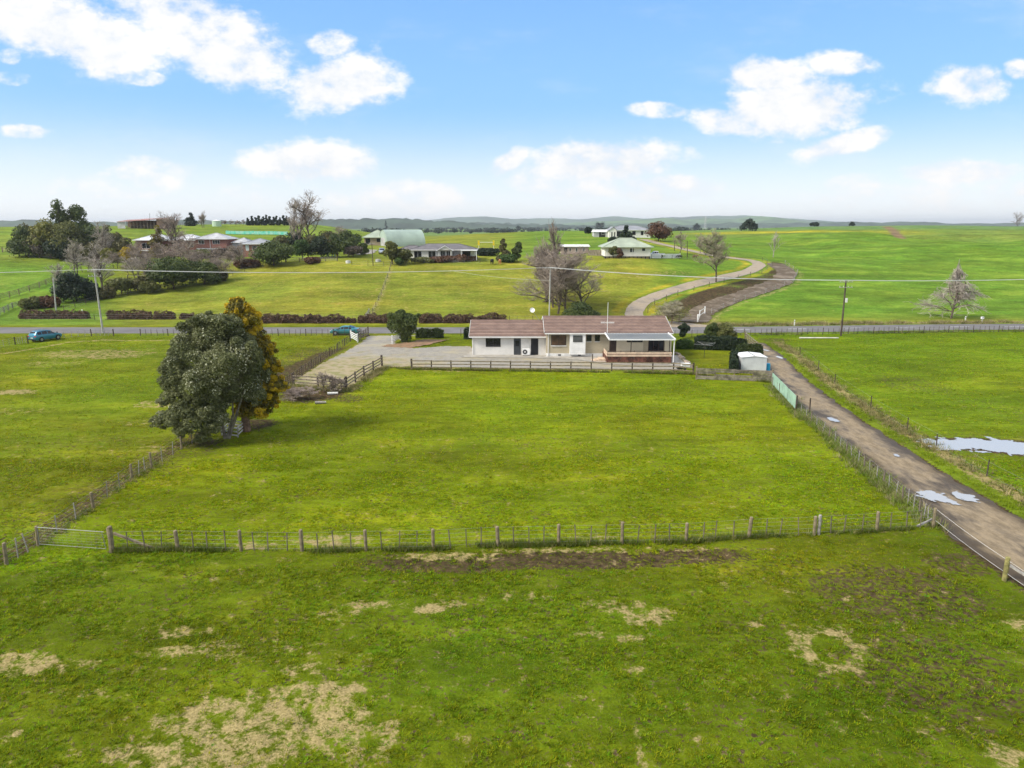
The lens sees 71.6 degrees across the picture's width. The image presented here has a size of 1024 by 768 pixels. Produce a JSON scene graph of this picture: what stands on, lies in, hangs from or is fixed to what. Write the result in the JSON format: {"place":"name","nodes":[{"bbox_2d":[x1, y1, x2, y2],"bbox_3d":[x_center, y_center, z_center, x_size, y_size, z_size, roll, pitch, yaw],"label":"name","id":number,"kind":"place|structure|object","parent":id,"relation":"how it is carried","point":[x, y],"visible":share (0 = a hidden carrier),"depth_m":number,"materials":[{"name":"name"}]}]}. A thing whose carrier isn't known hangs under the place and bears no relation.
{"place":"outdoors","nodes":[
{"label":"outdoors","id":0,"kind":"place"},
{"bbox_2d":[0,218,612,228],"bbox_3d":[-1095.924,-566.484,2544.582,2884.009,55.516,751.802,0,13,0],"label":"hills","id":1,"kind":"structure","parent":0,"point":[391,223],"depth_m":2408.27,"materials":[{"name":"plant"}]},
{"bbox_2d":[295,335,684,387],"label":"gravel driveway","id":2,"kind":"structure","parent":0,"point":[367,351],"depth_m":96.69,"materials":[{"name":"gravel"}]},
{"bbox_2d":[384,339,448,347],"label":"leaf litter","id":3,"kind":"object","parent":2,"relation":"on","point":[421,342],"visible":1,"depth_m":110.46,"materials":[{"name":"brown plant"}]},
{"bbox_2d":[0,224,1023,767],"bbox_3d":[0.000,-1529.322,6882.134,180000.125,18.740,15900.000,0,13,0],"label":"ground","id":4,"kind":"structure","parent":0,"point":[818,256],"depth_m":43.95,"materials":[{"name":"green plant"}]},
{"bbox_2d":[5,225,45,257],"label":"tree","id":5,"kind":"object","parent":4,"relation":"on","point":[19,235],"visible":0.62,"depth_m":212.44,"materials":[{"name":"green plant"}]},
{"bbox_2d":[18,295,42,308],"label":"shrub","id":6,"kind":"object","parent":4,"relation":"on","point":[32,302],"visible":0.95,"depth_m":152.55,"materials":[{"name":"green plant"}]},
{"bbox_2d":[18,309,56,318],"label":"hedge","id":7,"kind":"object","parent":4,"relation":"on","point":[43,315],"visible":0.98,"depth_m":139.96,"materials":[{"name":"brown plant"}]},
{"bbox_2d":[26,217,56,258],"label":"tree","id":8,"kind":"object","parent":4,"relation":"on","point":[43,230],"visible":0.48,"depth_m":210.52,"materials":[{"name":"green plant"}]},
{"bbox_2d":[28,329,61,341],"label":"car","id":9,"kind":"object","parent":4,"relation":"on","point":[39,335],"visible":1,"depth_m":112.63,"materials":[{"name":"teal paint"}]},
{"bbox_2d":[39,295,61,307],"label":"shrub","id":10,"kind":"object","parent":4,"relation":"on","point":[47,301],"visible":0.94,"depth_m":154.38,"materials":[{"name":"brown plant"}]},
{"bbox_2d":[41,238,70,259],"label":"tree","id":11,"kind":"object","parent":4,"relation":"on","point":[50,250],"visible":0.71,"depth_m":208.76,"materials":[{"name":"green plant"}]},
{"bbox_2d":[47,198,70,223],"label":"tree","id":12,"kind":"object","parent":4,"relation":"on","point":[58,214],"visible":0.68,"depth_m":216.98,"materials":[{"name":"green plant"}]},
{"bbox_2d":[46,220,87,249],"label":"tree","id":13,"kind":"object","parent":4,"relation":"on","point":[65,230],"visible":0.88,"depth_m":209.88,"materials":[{"name":"green plant"}]},
{"bbox_2d":[55,309,90,318],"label":"hedge","id":14,"kind":"object","parent":4,"relation":"on","point":[76,315],"visible":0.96,"depth_m":139.99,"materials":[{"name":"brown plant"}]},
{"bbox_2d":[49,271,99,301],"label":"tree","id":15,"kind":"object","parent":4,"relation":"on","point":[71,286],"visible":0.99,"depth_m":159.74,"materials":[{"name":"green plant"}]},
{"bbox_2d":[62,237,92,273],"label":"bare tree","id":16,"kind":"object","parent":4,"relation":"on","point":[71,254],"visible":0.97,"depth_m":188.96,"materials":[{"name":"grey plant"}]},
{"bbox_2d":[67,204,96,231],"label":"tree","id":17,"kind":"object","parent":4,"relation":"on","point":[76,212],"visible":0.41,"depth_m":218.78,"materials":[{"name":"green plant"}]},
{"bbox_2d":[79,223,104,256],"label":"tree","id":18,"kind":"object","parent":4,"relation":"on","point":[89,229],"visible":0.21,"depth_m":215.44,"materials":[{"name":"green plant"}]},
{"bbox_2d":[88,269,103,332],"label":"power pole","id":19,"kind":"object","parent":4,"relation":"on","point":[95,276],"visible":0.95,"depth_m":120.07,"materials":[{"name":"wood"}]},
{"bbox_2d":[0,267,1023,280],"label":"power line","id":20,"kind":"object","parent":19,"relation":"attached to","point":[530,268],"visible":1,"depth_m":122.39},
{"bbox_2d":[85,241,114,287],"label":"bare tree","id":21,"kind":"object","parent":4,"relation":"on","point":[96,265],"visible":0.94,"depth_m":173.83,"materials":[{"name":"grey plant"}]},
{"bbox_2d":[91,221,113,261],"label":"bare tree","id":22,"kind":"object","parent":4,"relation":"on","point":[104,238],"visible":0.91,"depth_m":208.48,"materials":[{"name":"grey plant"}]},
{"bbox_2d":[0,431,210,564],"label":"wire fence","id":23,"kind":"object","parent":4,"relation":"on","point":[5,555],"visible":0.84,"depth_m":44.45,"materials":[{"name":"grey wood"}]},
{"bbox_2d":[94,285,116,298],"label":"shrub","id":24,"kind":"object","parent":4,"relation":"on","point":[107,292],"visible":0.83,"depth_m":164.10,"materials":[{"name":"green plant"}]},
{"bbox_2d":[103,277,134,293],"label":"tree","id":25,"kind":"object","parent":4,"relation":"on","point":[121,284],"visible":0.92,"depth_m":166.85,"materials":[{"name":"green plant"}]},
{"bbox_2d":[105,309,152,319],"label":"hedge","id":26,"kind":"object","parent":4,"relation":"on","point":[112,315],"visible":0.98,"depth_m":139.03,"materials":[{"name":"brown plant"}]},
{"bbox_2d":[22,414,240,549],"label":"rough grass","id":27,"kind":"structure","parent":4,"relation":"on","point":[127,478],"depth_m":49.35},
{"bbox_2d":[117,217,173,228],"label":"hay barn","id":28,"kind":"structure","parent":4,"relation":"on","point":[144,223],"depth_m":324.36,"materials":[{"name":"metal"}]},
{"bbox_2d":[138,280,160,294],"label":"shrub","id":29,"kind":"object","parent":4,"relation":"on","point":[147,287],"visible":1,"depth_m":168.03,"materials":[{"name":"green plant"}]},
{"bbox_2d":[132,234,171,256],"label":"brick house","id":30,"kind":"structure","parent":4,"relation":"on","point":[144,241],"depth_m":219.48,"materials":[{"name":"metal"}]},
{"bbox_2d":[147,225,170,257],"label":"tree","id":31,"kind":"object","parent":4,"relation":"on","point":[153,240],"visible":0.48,"depth_m":217.07,"materials":[{"name":"brown plant"}]},
{"bbox_2d":[151,211,186,256],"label":"bare tree","id":32,"kind":"object","parent":4,"relation":"on","point":[173,222],"visible":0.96,"depth_m":215.26,"materials":[{"name":"grey plant"}]},
{"bbox_2d":[144,256,197,288],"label":"tree","id":33,"kind":"object","parent":4,"relation":"on","point":[156,274],"visible":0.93,"depth_m":168.49,"materials":[{"name":"green plant"}]},
{"bbox_2d":[168,229,206,259],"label":"bare tree","id":34,"kind":"object","parent":4,"relation":"on","point":[181,242],"visible":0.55,"depth_m":203.25,"materials":[{"name":"grey plant"}]},
{"bbox_2d":[173,241,211,263],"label":"bare tree","id":35,"kind":"object","parent":4,"relation":"on","point":[189,256],"visible":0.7,"depth_m":185.08,"materials":[{"name":"brown plant"}]},
{"bbox_2d":[187,261,222,283],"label":"tree","id":36,"kind":"object","parent":4,"relation":"on","point":[205,269],"visible":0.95,"depth_m":174.34,"materials":[{"name":"green plant"}]},
{"bbox_2d":[148,310,270,443],"bbox_3d":[-25.680,-0.585,60.054,10.026,11.242,7.609,0,13,0],"label":"silver leaved tree","id":37,"kind":"object","parent":4,"relation":"on","point":[215,346],"visible":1,"depth_m":58.72,"materials":[{"name":"green plant"}]},
{"bbox_2d":[195,233,239,249],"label":"brick house","id":38,"kind":"structure","parent":4,"relation":"on","point":[216,240],"depth_m":219.00,"materials":[{"name":"brick"}]},
{"bbox_2d":[227,242,247,268],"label":"bare tree","id":39,"kind":"object","parent":4,"relation":"on","point":[238,249],"visible":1,"depth_m":189.78,"materials":[{"name":"grey plant"}]},
{"bbox_2d":[233,258,260,267],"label":"shrub","id":40,"kind":"object","parent":4,"relation":"on","point":[251,263],"visible":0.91,"depth_m":191.64,"materials":[{"name":"plant"}]},
{"bbox_2d":[241,238,269,256],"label":"brick house","id":41,"kind":"structure","parent":4,"relation":"on","point":[248,246],"depth_m":213.72,"materials":[{"name":"white paint"}]},
{"bbox_2d":[225,231,286,234],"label":"shade cloth fence","id":42,"kind":"object","parent":4,"relation":"on","point":[257,232],"visible":0.91,"depth_m":297.26,"materials":[{"name":"teal fabric"}]},
{"bbox_2d":[223,296,290,431],"bbox_3d":[-23.364,-1.736,63.100,7.044,12.258,4.631,11,17,41],"label":"golden conifer","id":43,"kind":"object","parent":4,"relation":"on","point":[275,385],"visible":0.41,"depth_m":61.89,"materials":[{"name":"plant"}]},
{"bbox_2d":[248,240,295,265],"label":"tree","id":44,"kind":"object","parent":4,"relation":"on","point":[271,251],"visible":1,"depth_m":189.95,"materials":[{"name":"green plant"}]},
{"bbox_2d":[261,313,302,323],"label":"hedge","id":45,"kind":"object","parent":4,"relation":"on","point":[272,318],"visible":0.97,"depth_m":133.53,"materials":[{"name":"brown plant"}]},
{"bbox_2d":[236,335,350,415],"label":"wire fence","id":46,"kind":"object","parent":4,"relation":"on","point":[301,373],"visible":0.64,"depth_m":93.91,"materials":[{"name":"brown wood"}]},
{"bbox_2d":[280,386,319,401],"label":"shrub","id":47,"kind":"object","parent":4,"relation":"on","point":[294,392],"visible":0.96,"depth_m":74.89,"materials":[{"name":"brown plant"}]},
{"bbox_2d":[292,239,312,258],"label":"tree","id":48,"kind":"object","parent":4,"relation":"on","point":[301,246],"visible":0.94,"depth_m":200.91,"materials":[{"name":"green plant"}]},
{"bbox_2d":[284,189,329,239],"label":"bare tree","id":49,"kind":"object","parent":4,"relation":"on","point":[306,212],"visible":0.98,"depth_m":220.78,"materials":[{"name":"grey plant"}]},
{"bbox_2d":[306,236,332,256],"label":"tree","id":50,"kind":"object","parent":4,"relation":"on","point":[318,243],"visible":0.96,"depth_m":202.36,"materials":[{"name":"green plant"}]},
{"bbox_2d":[302,313,344,323],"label":"hedge","id":51,"kind":"object","parent":4,"relation":"on","point":[318,318],"visible":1,"depth_m":133.61,"materials":[{"name":"brown plant"}]},
{"bbox_2d":[315,371,347,391],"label":"shrub","id":52,"kind":"object","parent":4,"relation":"on","point":[334,382],"visible":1,"depth_m":78.16,"materials":[{"name":"brown plant"}]},
{"bbox_2d":[324,233,349,255],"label":"tree","id":53,"kind":"object","parent":4,"relation":"on","point":[337,243],"visible":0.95,"depth_m":203.83,"materials":[{"name":"green plant"}]},
{"bbox_2d":[289,365,389,392],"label":"rough grass","id":54,"kind":"structure","parent":4,"relation":"on","point":[376,372],"depth_m":81.20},
{"bbox_2d":[330,325,359,334],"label":"car","id":55,"kind":"object","parent":4,"relation":"on","point":[339,330],"visible":0.91,"depth_m":118.90,"materials":[{"name":"blue paint"}]},
{"bbox_2d":[344,355,382,384],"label":"rail fence","id":56,"kind":"object","parent":4,"relation":"on","point":[364,369],"visible":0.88,"depth_m":86.42,"materials":[{"name":"brown wood"}]},
{"bbox_2d":[362,230,380,245],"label":"green roofed house","id":57,"kind":"structure","parent":4,"relation":"on","point":[374,237],"depth_m":262.28,"materials":[{"name":"beige brick"}]},
{"bbox_2d":[357,313,387,323],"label":"hedge","id":58,"kind":"object","parent":4,"relation":"on","point":[374,318],"visible":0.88,"depth_m":133.58,"materials":[{"name":"brown plant"}]},
{"bbox_2d":[382,241,401,263],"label":"tree","id":59,"kind":"object","parent":4,"relation":"on","point":[391,250],"visible":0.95,"depth_m":188.41,"materials":[{"name":"green plant"}]},
{"bbox_2d":[379,230,425,246],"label":"arched shed","id":60,"kind":"structure","parent":4,"relation":"on","point":[401,238],"depth_m":258.17,"materials":[{"name":"green metal"}]},
{"bbox_2d":[386,309,420,341],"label":"tree","id":61,"kind":"object","parent":4,"relation":"on","point":[397,319],"visible":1,"depth_m":111.12,"materials":[{"name":"green plant"}]},
{"bbox_2d":[415,327,443,338],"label":"hedge","id":62,"kind":"object","parent":4,"relation":"on","point":[424,333],"visible":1,"depth_m":115.93,"materials":[{"name":"green plant"}]},
{"bbox_2d":[419,312,442,323],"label":"hedge","id":63,"kind":"object","parent":4,"relation":"on","point":[431,318],"visible":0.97,"depth_m":133.61,"materials":[{"name":"brown plant"}]},
{"bbox_2d":[402,243,477,261],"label":"grey house","id":64,"kind":"structure","parent":4,"relation":"on","point":[428,250],"depth_m":199.25,"materials":[{"name":"tile"}]},
{"bbox_2d":[442,313,473,323],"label":"hedge","id":65,"kind":"object","parent":4,"relation":"on","point":[457,318],"visible":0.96,"depth_m":133.53,"materials":[{"name":"brown plant"}]},
{"bbox_2d":[473,312,507,319],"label":"hedge","id":66,"kind":"object","parent":4,"relation":"on","point":[487,316],"visible":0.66,"depth_m":133.58,"materials":[{"name":"brown plant"}]},
{"bbox_2d":[0,332,1023,494],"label":"grass","id":67,"kind":"structure","parent":4,"relation":"on","point":[587,373],"depth_m":72.87,"materials":[{"name":"plant"}]},
{"bbox_2d":[107,521,917,555],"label":"rough grass","id":68,"kind":"structure","parent":4,"relation":"on","point":[505,542],"depth_m":40.91,"materials":[{"name":"plant"}]},
{"bbox_2d":[106,508,936,552],"bbox_3d":[1.514,8.536,41.362,48.838,1.709,1.639,-1,13,-3],"label":"wire fence","id":69,"kind":"object","parent":4,"relation":"on","point":[110,532],"visible":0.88,"depth_m":40.70,"materials":[{"name":"grey wood"}]},
{"bbox_2d":[532,221,563,301],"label":"bare tree","id":70,"kind":"object","parent":4,"relation":"on","point":[553,238],"visible":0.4,"depth_m":152.18,"materials":[{"name":"brown plant"}]},
{"bbox_2d":[410,359,694,370],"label":"rail fence","id":71,"kind":"object","parent":4,"relation":"on","point":[550,365],"visible":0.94,"depth_m":89.88,"materials":[{"name":"brown wood"}]},
{"bbox_2d":[338,226,776,233],"bbox_3d":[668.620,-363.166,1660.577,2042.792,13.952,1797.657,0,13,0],"label":"distant woodland","id":72,"kind":"object","parent":4,"relation":"on","point":[504,230],"visible":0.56,"depth_m":1065.61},
{"bbox_2d":[510,243,608,313],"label":"bare tree","id":73,"kind":"object","parent":4,"relation":"on","point":[562,280],"visible":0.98,"depth_m":144.00,"materials":[{"name":"grey plant"}]},
{"bbox_2d":[469,316,675,362],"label":"bungalow","id":74,"kind":"object","parent":4,"relation":"on","point":[637,338],"visible":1,"depth_m":99.50,"materials":[{"name":"paint"}]},
{"bbox_2d":[561,244,589,254],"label":"long shed","id":75,"kind":"structure","parent":4,"relation":"on","point":[573,248],"depth_m":214.96,"materials":[{"name":"white paint"}]},
{"bbox_2d":[561,301,600,315],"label":"bush","id":76,"kind":"object","parent":4,"relation":"on","point":[581,308],"visible":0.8,"depth_m":133.18,"materials":[{"name":"green plant"}]},
{"bbox_2d":[598,237,653,258],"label":"hip roofed house","id":77,"kind":"structure","parent":4,"relation":"on","point":[630,247],"depth_m":196.04,"materials":[{"name":"white metal"}]},
{"bbox_2d":[605,225,649,237],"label":"farmhouse","id":78,"kind":"object","parent":4,"relation":"on","point":[635,230],"visible":0.69,"depth_m":280.75,"materials":[{"name":"white paint"}]},
{"bbox_2d":[644,221,672,240],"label":"tree","id":79,"kind":"object","parent":4,"relation":"on","point":[659,230],"visible":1,"depth_m":260.08,"materials":[{"name":"orange plant"}]},
{"bbox_2d":[651,299,691,321],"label":"shrub","id":80,"kind":"object","parent":4,"relation":"on","point":[669,309],"visible":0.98,"depth_m":132.66,"materials":[{"name":"beige plant"}]},
{"bbox_2d":[625,239,765,315],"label":"lane","id":81,"kind":"structure","parent":4,"relation":"on","point":[637,307],"depth_m":171.88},
{"bbox_2d":[691,228,732,281],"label":"bare tree","id":82,"kind":"object","parent":4,"relation":"on","point":[717,255],"visible":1,"depth_m":173.09,"materials":[{"name":"brown plant"}]},
{"bbox_2d":[694,334,747,350],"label":"hedge","id":83,"kind":"object","parent":4,"relation":"on","point":[726,343],"visible":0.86,"depth_m":104.58,"materials":[{"name":"green plant"}]},
{"bbox_2d":[717,322,737,337],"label":"bush","id":84,"kind":"object","parent":4,"relation":"on","point":[726,328],"visible":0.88,"depth_m":112.52,"materials":[{"name":"green plant"}]},
{"bbox_2d":[728,349,738,373],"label":"hedge","id":85,"kind":"object","parent":4,"relation":"on","point":[733,360],"visible":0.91,"depth_m":89.07,"materials":[{"name":"green plant"}]},
{"bbox_2d":[695,366,773,381],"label":"rail fence","id":86,"kind":"object","parent":4,"relation":"on","point":[761,375],"visible":0.91,"depth_m":84.22,"materials":[{"name":"brown wood"}]},
{"bbox_2d":[736,342,763,354],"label":"hedge","id":87,"kind":"object","parent":4,"relation":"on","point":[751,347],"visible":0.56,"depth_m":98.39,"materials":[{"name":"green plant"}]},
{"bbox_2d":[737,351,767,369],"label":"garden shed","id":88,"kind":"structure","parent":4,"relation":"on","point":[747,360],"depth_m":89.53,"materials":[{"name":"white metal"}]},
{"bbox_2d":[772,372,810,411],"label":"panel fence","id":89,"kind":"object","parent":4,"relation":"on","point":[789,394],"visible":0.88,"depth_m":74.42,"materials":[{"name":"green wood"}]},
{"bbox_2d":[772,377,933,518],"bbox_3d":[27.612,4.043,62.243,0.468,1.360,39.009,1,13,6],"label":"wire fence","id":90,"kind":"object","parent":4,"relation":"on","point":[883,475],"visible":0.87,"depth_m":51.53,"materials":[{"name":"grey wood"}]},
{"bbox_2d":[763,382,953,532],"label":"rough grass","id":91,"kind":"structure","parent":4,"relation":"on","point":[856,464],"depth_m":53.72,"materials":[{"name":"plant"}]},
{"bbox_2d":[705,318,1023,326],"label":"rough grass","id":92,"kind":"structure","parent":4,"relation":"on","point":[847,322],"depth_m":132.66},
{"bbox_2d":[737,328,1023,335],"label":"rough grass","id":93,"kind":"structure","parent":4,"relation":"on","point":[883,332],"depth_m":121.81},
{"bbox_2d":[744,325,1023,334],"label":"wire fence","id":94,"kind":"object","parent":4,"relation":"on","point":[888,332],"visible":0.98,"depth_m":121.16,"materials":[{"name":"grey wood"}]},
{"bbox_2d":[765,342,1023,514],"bbox_3d":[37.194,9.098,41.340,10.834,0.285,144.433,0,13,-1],"label":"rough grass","id":95,"kind":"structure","parent":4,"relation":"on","point":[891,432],"depth_m":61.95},
{"bbox_2d":[907,259,990,318],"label":"bare tree","id":96,"kind":"object","parent":4,"relation":"on","point":[958,287],"visible":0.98,"depth_m":139.26,"materials":[{"name":"grey plant"}]},
{"bbox_2d":[916,436,1023,455],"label":"puddle","id":97,"kind":"object","parent":4,"relation":"on","point":[1007,446],"visible":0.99,"depth_m":59.38,"materials":[{"name":"grey liquid"}]},
{"bbox_2d":[940,512,1023,584],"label":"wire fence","id":98,"kind":"object","parent":4,"relation":"on","point":[1007,565],"visible":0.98,"depth_m":36.60,"materials":[{"name":"white paint"}]},
{"bbox_2d":[0,324,1023,332],"bbox_3d":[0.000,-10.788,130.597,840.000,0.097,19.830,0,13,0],"label":"road","id":99,"kind":"structure","parent":0,"point":[445,329],"depth_m":126.30,"materials":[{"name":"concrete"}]},
{"bbox_2d":[0,0,1023,223],"label":"sky","id":100,"kind":"structure","parent":0,"point":[880,111],"materials":[{"name":"blue"}]},
{"bbox_2d":[464,352,679,364],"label":"concrete path","id":101,"kind":"structure","parent":0,"point":[589,358],"depth_m":98.63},
{"bbox_2d":[387,364,771,382],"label":"rough grass","id":102,"kind":"structure","parent":0,"point":[576,370],"depth_m":89.44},
{"bbox_2d":[431,215,832,224],"bbox_3d":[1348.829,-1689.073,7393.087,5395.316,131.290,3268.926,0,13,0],"label":"hills","id":103,"kind":"structure","parent":0,"point":[487,219],"depth_m":6837.69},
{"bbox_2d":[564,216,808,224],"bbox_3d":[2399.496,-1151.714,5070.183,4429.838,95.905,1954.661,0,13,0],"label":"hills","id":104,"kind":"structure","parent":0,"point":[761,219],"depth_m":4732.29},
{"bbox_2d":[680,263,796,321],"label":"dirt track","id":105,"kind":"structure","parent":0,"point":[783,271],"depth_m":164.45,"materials":[{"name":"soil"}]},
{"bbox_2d":[457,221,1023,227],"bbox_3d":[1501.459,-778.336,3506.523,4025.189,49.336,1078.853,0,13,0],"label":"hills","id":106,"kind":"structure","parent":0,"point":[760,225],"depth_m":3358.66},
{"bbox_2d":[750,343,1023,584],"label":"farm track","id":107,"kind":"structure","parent":0,"point":[992,525],"depth_m":51.02,"materials":[{"name":"gravel"}]},
{"bbox_2d":[916,490,959,504],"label":"puddle","id":108,"kind":"object","parent":107,"relation":"on","point":[931,495],"visible":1,"depth_m":48.07,"materials":[{"name":"grey liquid"}]},
{"bbox_2d":[770,340,1023,506],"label":"rough grass","id":109,"kind":"structure","parent":0,"point":[898,428],"depth_m":66.47,"materials":[{"name":"plant"}]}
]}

